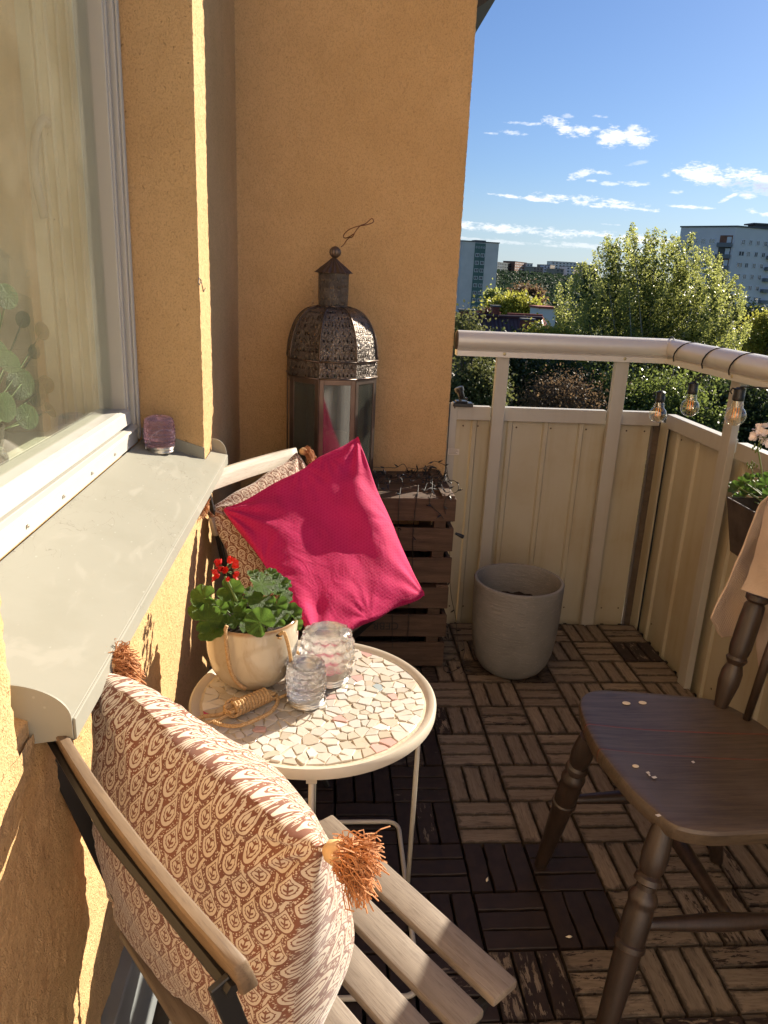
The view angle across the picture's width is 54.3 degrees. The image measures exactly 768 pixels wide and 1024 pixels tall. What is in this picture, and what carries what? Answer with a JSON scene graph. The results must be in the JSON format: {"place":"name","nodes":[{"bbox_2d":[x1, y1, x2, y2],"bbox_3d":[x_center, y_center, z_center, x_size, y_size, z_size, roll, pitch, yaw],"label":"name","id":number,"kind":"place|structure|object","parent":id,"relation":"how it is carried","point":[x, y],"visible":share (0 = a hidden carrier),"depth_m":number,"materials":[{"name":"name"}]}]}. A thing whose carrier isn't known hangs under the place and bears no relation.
{"place":"outdoors","nodes":[
{"label":"outdoors","id":0,"kind":"place"},
{"bbox_2d":[461,0,767,282],"label":"sky","id":1,"kind":"structure","parent":0,"point":[589,120],"materials":[{"name":"blue"}]},
{"bbox_3d":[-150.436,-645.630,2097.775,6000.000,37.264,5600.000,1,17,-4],"label":"ground","id":2,"kind":"structure","parent":0,"visible":0},
{"bbox_2d":[0,0,494,1023],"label":"apartment house","id":3,"kind":"structure","parent":2,"relation":"on","point":[192,192],"depth_m":1.73,"materials":[{"name":"paint"}]},
{"bbox_2d":[0,446,8,465],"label":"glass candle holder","id":4,"kind":"object","parent":3,"relation":"on","point":[4,456],"visible":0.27,"depth_m":1.28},
{"bbox_2d":[0,283,55,446],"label":"house plant","id":5,"kind":"object","parent":3,"relation":"on","point":[21,384],"visible":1,"depth_m":1.50,"materials":[{"name":"leaf"},{"name":"stem"}]},
{"bbox_2d":[0,0,140,557],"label":"window frame","id":6,"kind":"structure","parent":3,"relation":"in","point":[69,51],"depth_m":1.62,"materials":[{"name":"paint"}]},
{"bbox_2d":[143,415,175,453],"bbox_3d":[-0.545,-0.190,1.819,0.076,0.088,0.075,1,17,-4],"label":"glass jar","id":7,"kind":"object","parent":3,"relation":"on","point":[159,433],"visible":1,"depth_m":1.79,"materials":[{"name":"purple glass"}]},
{"bbox_2d":[445,400,450,478],"bbox_3d":[0.233,-0.244,2.724,0.006,0.325,0.023,1,17,-4],"label":"lamp cable","id":8,"kind":"object","parent":3,"relation":"attached to","point":[448,436],"visible":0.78,"depth_m":2.72,"materials":[{"name":"black plastic"}]},
{"bbox_2d":[152,607,767,1023],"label":"balcony floor","id":9,"kind":"structure","parent":3,"relation":"attached to","point":[494,753],"depth_m":1.76,"materials":[{"name":"wood"}]},
{"bbox_2d":[47,736,516,1023],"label":"folding chair","id":10,"kind":"object","parent":9,"relation":"on","point":[428,981],"visible":0.53,"depth_m":0.90,"materials":[{"name":"brown wood"}]},
{"bbox_2d":[91,638,390,1023],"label":"patterned cushion","id":11,"kind":"object","parent":10,"relation":"on","point":[263,870],"visible":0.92,"depth_m":0.76,"materials":[{"name":"fabric"}]},
{"bbox_2d":[207,447,377,787],"bbox_3d":[-0.204,0.270,2.075,0.426,0.792,0.402,11,19,26],"label":"folding chair","id":12,"kind":"object","parent":9,"relation":"on","point":[245,469],"visible":0.13,"depth_m":2.02,"materials":[{"name":"brown wood"}]},
{"bbox_2d":[198,445,316,602],"bbox_3d":[-0.291,0.065,1.989,0.474,0.397,0.310,-12,22,-39],"label":"patterned cushion","id":13,"kind":"object","parent":12,"relation":"on","point":[237,546],"visible":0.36,"depth_m":1.91,"materials":[{"name":"fabric"}]},
{"bbox_2d":[224,437,424,629],"bbox_3d":[-0.125,0.045,1.895,0.369,0.415,0.416,19,23,42],"label":"pink cushion","id":14,"kind":"object","parent":12,"relation":"on","point":[320,533],"visible":0.95,"depth_m":1.87,"materials":[{"name":"fabric"}]},
{"bbox_2d":[189,640,435,1001],"bbox_3d":[-0.146,0.593,1.528,0.474,0.500,0.481,1,17,-4],"label":"side table","id":15,"kind":"object","parent":9,"relation":"on","point":[376,710],"visible":0.61,"depth_m":1.39,"materials":[{"name":"beige tile"}]},
{"bbox_2d":[196,651,299,727],"bbox_3d":[-0.221,0.337,1.449,0.106,0.034,0.335,11,19,26],"label":"rope bundle","id":16,"kind":"object","parent":15,"relation":"on","point":[234,707],"visible":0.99,"depth_m":1.37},
{"bbox_2d":[206,596,297,690],"bbox_3d":[-0.258,0.260,1.469,0.179,0.160,0.192,1,17,-4],"label":"flower pot","id":17,"kind":"object","parent":15,"relation":"on","point":[239,659],"visible":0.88,"depth_m":1.40,"materials":[{"name":"beige ceramic"}]},
{"bbox_2d":[188,556,302,640],"bbox_3d":[-0.259,0.181,1.418,0.216,0.196,0.181,-4,18,-20],"label":"red geranium","id":18,"kind":"object","parent":17,"relation":"in","point":[212,616],"visible":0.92,"depth_m":1.42,"materials":[{"name":"green plant"}]},
{"bbox_2d":[285,654,326,710],"bbox_3d":[-0.147,0.321,1.410,0.078,0.090,0.088,1,17,-4],"label":"glass jar","id":19,"kind":"object","parent":15,"relation":"on","point":[306,678],"visible":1,"depth_m":1.39,"materials":[{"name":"clear glass"}]},
{"bbox_2d":[299,621,354,688],"bbox_3d":[-0.114,0.282,1.500,0.113,0.114,0.113,1,17,-4],"label":"glass jar","id":20,"kind":"object","parent":15,"relation":"on","point":[331,644],"visible":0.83,"depth_m":1.46,"materials":[{"name":"clear glass"}]},
{"bbox_2d":[298,551,448,665],"bbox_3d":[-0.076,0.334,2.693,0.556,0.310,0.357,1,17,-4],"label":"wooden crate","id":21,"kind":"object","parent":9,"relation":"on","point":[427,617],"visible":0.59,"depth_m":2.54,"materials":[{"name":"brown wood"}]},
{"bbox_2d":[373,470,456,582],"bbox_3d":[-0.063,0.038,2.602,0.556,0.310,0.356,1,17,-5],"label":"wooden crate","id":22,"kind":"object","parent":21,"relation":"on","point":[435,538],"visible":0.39,"depth_m":2.45,"materials":[{"name":"brown wood"}]},
{"bbox_2d":[286,218,378,476],"bbox_3d":[-0.168,-0.508,2.408,0.286,0.830,0.286,13,20,31],"label":"moroccan lantern","id":23,"kind":"object","parent":22,"relation":"on","point":[330,407],"visible":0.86,"depth_m":2.32,"materials":[{"name":"metal"}]},
{"bbox_2d":[373,460,469,672],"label":"fairy lights","id":24,"kind":"object","parent":22,"relation":"on","point":[425,468],"visible":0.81,"depth_m":2.53,"materials":[{"name":"black"}]},
{"bbox_2d":[472,563,564,679],"bbox_3d":[0.447,0.385,2.569,0.301,0.335,0.301,1,17,-4],"label":"planter pot","id":25,"kind":"object","parent":9,"relation":"on","point":[516,610],"visible":1,"depth_m":2.47,"materials":[{"name":"grey ceramic"}]},
{"bbox_2d":[444,330,767,727],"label":"balcony railing","id":26,"kind":"object","parent":9,"relation":"on","point":[558,491],"visible":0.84,"depth_m":2.79,"materials":[{"name":"paint"},{"name":"aluminium"},{"name":"black steel"}]},
{"bbox_2d":[448,449,458,454],"bbox_3d":[0.256,-0.222,2.756,0.042,0.022,0.002,1,17,-4],"label":"paper sticker","id":27,"kind":"object","parent":26,"relation":"attached to","point":[453,451],"visible":1,"depth_m":2.76,"materials":[{"name":"beige paper"}]},
{"bbox_2d":[452,386,472,406],"bbox_3d":[0.286,-0.419,2.711,0.072,0.073,0.048,1,17,-4],"label":"clip spotlight","id":28,"kind":"object","parent":26,"relation":"on","point":[459,390],"visible":1,"depth_m":2.70,"materials":[{"name":"black plastic"}]},
{"bbox_2d":[649,336,767,425],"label":"string lights","id":29,"kind":"object","parent":26,"relation":"attached to","point":[737,396],"visible":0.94,"depth_m":2.42,"materials":[{"name":"black plastic"}]},
{"bbox_2d":[727,497,762,555],"bbox_3d":[1.025,0.079,1.664,0.271,0.211,0.555,1,17,-4],"label":"flower box","id":30,"kind":"object","parent":26,"relation":"hanging from","point":[741,512],"visible":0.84,"depth_m":1.88,"materials":[{"name":"metal"}]},
{"bbox_2d":[728,423,767,504],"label":"white geranium","id":31,"kind":"object","parent":30,"relation":"on","point":[750,486],"visible":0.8,"depth_m":1.92,"materials":[{"name":"green plant"}]},
{"bbox_2d":[535,592,767,1023],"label":"wooden chair","id":32,"kind":"object","parent":9,"relation":"on","point":[682,772],"visible":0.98,"depth_m":1.39,"materials":[{"name":"brown wood"}]},
{"bbox_2d":[710,496,767,665],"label":"towel","id":33,"kind":"object","parent":32,"relation":"on","point":[749,572],"visible":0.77,"depth_m":1.59,"materials":[{"name":"fabric"}]},
{"bbox_2d":[451,355,490,416],"bbox_3d":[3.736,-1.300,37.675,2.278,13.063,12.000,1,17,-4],"label":"tiled house","id":34,"kind":"structure","parent":2,"relation":"on","point":[455,365],"depth_m":35.46,"materials":[{"name":"tile"}]},
{"bbox_2d":[456,240,499,313],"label":"tower block","id":35,"kind":"structure","parent":2,"relation":"on","point":[477,270],"depth_m":289.97,"materials":[{"name":"grey concrete"}]},
{"bbox_2d":[476,306,500,313],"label":"park tree","id":36,"kind":"object","parent":2,"relation":"on","point":[485,312],"visible":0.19,"depth_m":116.86,"materials":[{"name":"green plant"}]},
{"bbox_2d":[449,294,532,415],"bbox_3d":[1.904,2.422,20.892,2.426,16.333,2.818,19,23,42],"label":"pine tree","id":37,"kind":"object","parent":2,"relation":"on","point":[473,379],"visible":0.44,"depth_m":18.67,"materials":[{"name":"green plant"}]},
{"bbox_2d":[479,278,506,309],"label":"park tree","id":38,"kind":"object","parent":2,"relation":"on","point":[491,293],"visible":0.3,"depth_m":183.85,"materials":[{"name":"green plant"}]},
{"bbox_2d":[453,305,543,361],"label":"tiled house","id":39,"kind":"structure","parent":2,"relation":"on","point":[516,321],"depth_m":56.51,"materials":[{"name":"tile"}]},
{"bbox_2d":[497,262,511,271],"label":"hill house","id":40,"kind":"structure","parent":2,"relation":"on","point":[503,265],"depth_m":805.03,"materials":[{"name":"grey"}]},
{"bbox_2d":[503,261,526,272],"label":"hill house","id":41,"kind":"structure","parent":2,"relation":"on","point":[517,266],"depth_m":823.82,"materials":[{"name":"brown"}]},
{"bbox_2d":[479,283,555,314],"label":"park tree","id":42,"kind":"object","parent":2,"relation":"on","point":[517,302],"visible":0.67,"depth_m":144.92,"materials":[{"name":"green plant"}]},
{"bbox_2d":[505,278,549,305],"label":"park tree","id":43,"kind":"object","parent":2,"relation":"on","point":[533,291],"visible":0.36,"depth_m":212.99,"materials":[{"name":"brown plant"}]},
{"bbox_2d":[507,313,548,326],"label":"red roof house","id":44,"kind":"structure","parent":2,"relation":"on","point":[521,314],"depth_m":93.18,"materials":[{"name":"brick"}]},
{"bbox_2d":[524,263,532,270],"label":"hill house","id":45,"kind":"structure","parent":2,"relation":"on","point":[528,265],"depth_m":840.12,"materials":[{"name":"white"}]},
{"bbox_2d":[525,267,543,272],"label":"hill house","id":46,"kind":"structure","parent":2,"relation":"on","point":[535,269],"depth_m":776.41,"materials":[{"name":"beige"}]},
{"bbox_2d":[529,305,557,326],"bbox_3d":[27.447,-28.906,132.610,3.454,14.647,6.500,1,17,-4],"label":"garden shed","id":47,"kind":"structure","parent":2,"relation":"on","point":[547,312],"depth_m":128.10,"materials":[{"name":"white"}]},
{"bbox_2d":[546,268,563,275],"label":"hill house","id":48,"kind":"structure","parent":2,"relation":"on","point":[554,270],"depth_m":759.43,"materials":[{"name":"beige"}]},
{"bbox_2d":[513,313,600,383],"bbox_3d":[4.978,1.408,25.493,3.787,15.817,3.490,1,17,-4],"label":"bush","id":49,"kind":"object","parent":2,"relation":"on","point":[534,328],"visible":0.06,"depth_m":23.59,"materials":[{"name":"green plant"}]},
{"bbox_2d":[547,261,581,268],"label":"hill house","id":50,"kind":"structure","parent":2,"relation":"on","point":[557,264],"depth_m":891.41,"materials":[{"name":"white"}]},
{"bbox_2d":[468,322,663,414],"bbox_3d":[5.055,1.962,24.128,6.218,15.576,4.130,1,17,-4],"label":"thicket tree","id":51,"kind":"object","parent":2,"relation":"on","point":[518,366],"visible":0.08,"depth_m":21.66,"materials":[{"name":"green plant"}]},
{"bbox_2d":[507,359,632,420],"bbox_3d":[4.518,2.802,22.254,3.318,15.032,3.754,17,22,38],"label":"bare tree","id":52,"kind":"object","parent":2,"relation":"on","point":[547,397],"visible":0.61,"depth_m":20.14,"materials":[{"name":"brown plant"}]},
{"bbox_2d":[495,269,670,324],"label":"hillside woods","id":53,"kind":"object","parent":2,"relation":"on","point":[505,279],"visible":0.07,"depth_m":574.88,"materials":[{"name":"green plant"}]},
{"bbox_2d":[578,265,598,276],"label":"hill house","id":54,"kind":"structure","parent":2,"relation":"on","point":[589,268],"depth_m":831.06,"materials":[{"name":"beige"}]},
{"bbox_2d":[552,222,752,595],"bbox_3d":[9.099,-0.627,27.735,7.981,18.747,4.929,1,17,-4],"label":"birch tree","id":55,"kind":"object","parent":2,"relation":"on","point":[659,321],"visible":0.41,"depth_m":24.46,"materials":[{"name":"green plant"}]},
{"bbox_2d":[576,361,752,549],"bbox_3d":[7.648,2.526,23.549,5.226,15.072,3.799,1,17,-4],"label":"hedge tree","id":56,"kind":"object","parent":2,"relation":"on","point":[642,398],"visible":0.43,"depth_m":21.12,"materials":[{"name":"green plant"}]},
{"bbox_2d":[668,223,767,344],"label":"apartment block","id":57,"kind":"structure","parent":2,"relation":"on","point":[743,250],"depth_m":196.97,"materials":[{"name":"grey"}]},
{"bbox_2d":[708,238,715,243],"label":"window","id":58,"kind":"structure","parent":57,"relation":"in","point":[711,240],"depth_m":196.94,"materials":[{"name":"grey glass"}]},
{"bbox_2d":[736,262,742,267],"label":"window","id":59,"kind":"structure","parent":57,"relation":"in","point":[739,264],"depth_m":196.13,"materials":[{"name":"grey glass"}]},
{"bbox_2d":[738,251,744,256],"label":"window","id":60,"kind":"structure","parent":57,"relation":"in","point":[741,253],"depth_m":195.24,"materials":[{"name":"grey"}]},
{"bbox_2d":[695,373,767,450],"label":"hedge tree","id":61,"kind":"object","parent":2,"relation":"on","point":[755,411],"visible":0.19,"depth_m":22.32,"materials":[{"name":"green plant"}]},
{"bbox_2d":[715,292,767,381],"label":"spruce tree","id":62,"kind":"object","parent":2,"relation":"on","point":[748,309],"visible":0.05,"depth_m":39.73,"materials":[{"name":"green plant"}]},
{"bbox_2d":[727,306,767,390],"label":"sunlit tree","id":63,"kind":"object","parent":2,"relation":"on","point":[757,340],"visible":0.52,"depth_m":30.10,"materials":[{"name":"green plant"}]},
{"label":"hill house","id":64,"kind":"object","parent":2,"relation":"on","visible":0},
{"bbox_2d":[540,265,550,274],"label":"hill house","id":65,"kind":"structure","parent":64,"relation":"on","point":[545,267],"depth_m":783.86,"materials":[{"name":"grey"}]},
{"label":"hill house","id":66,"kind":"object","parent":2,"relation":"on","visible":0},
{"bbox_2d":[559,266,573,275],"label":"hill house","id":67,"kind":"structure","parent":66,"relation":"on","point":[569,270],"depth_m":777.02,"materials":[{"name":"grey"}]}
]}

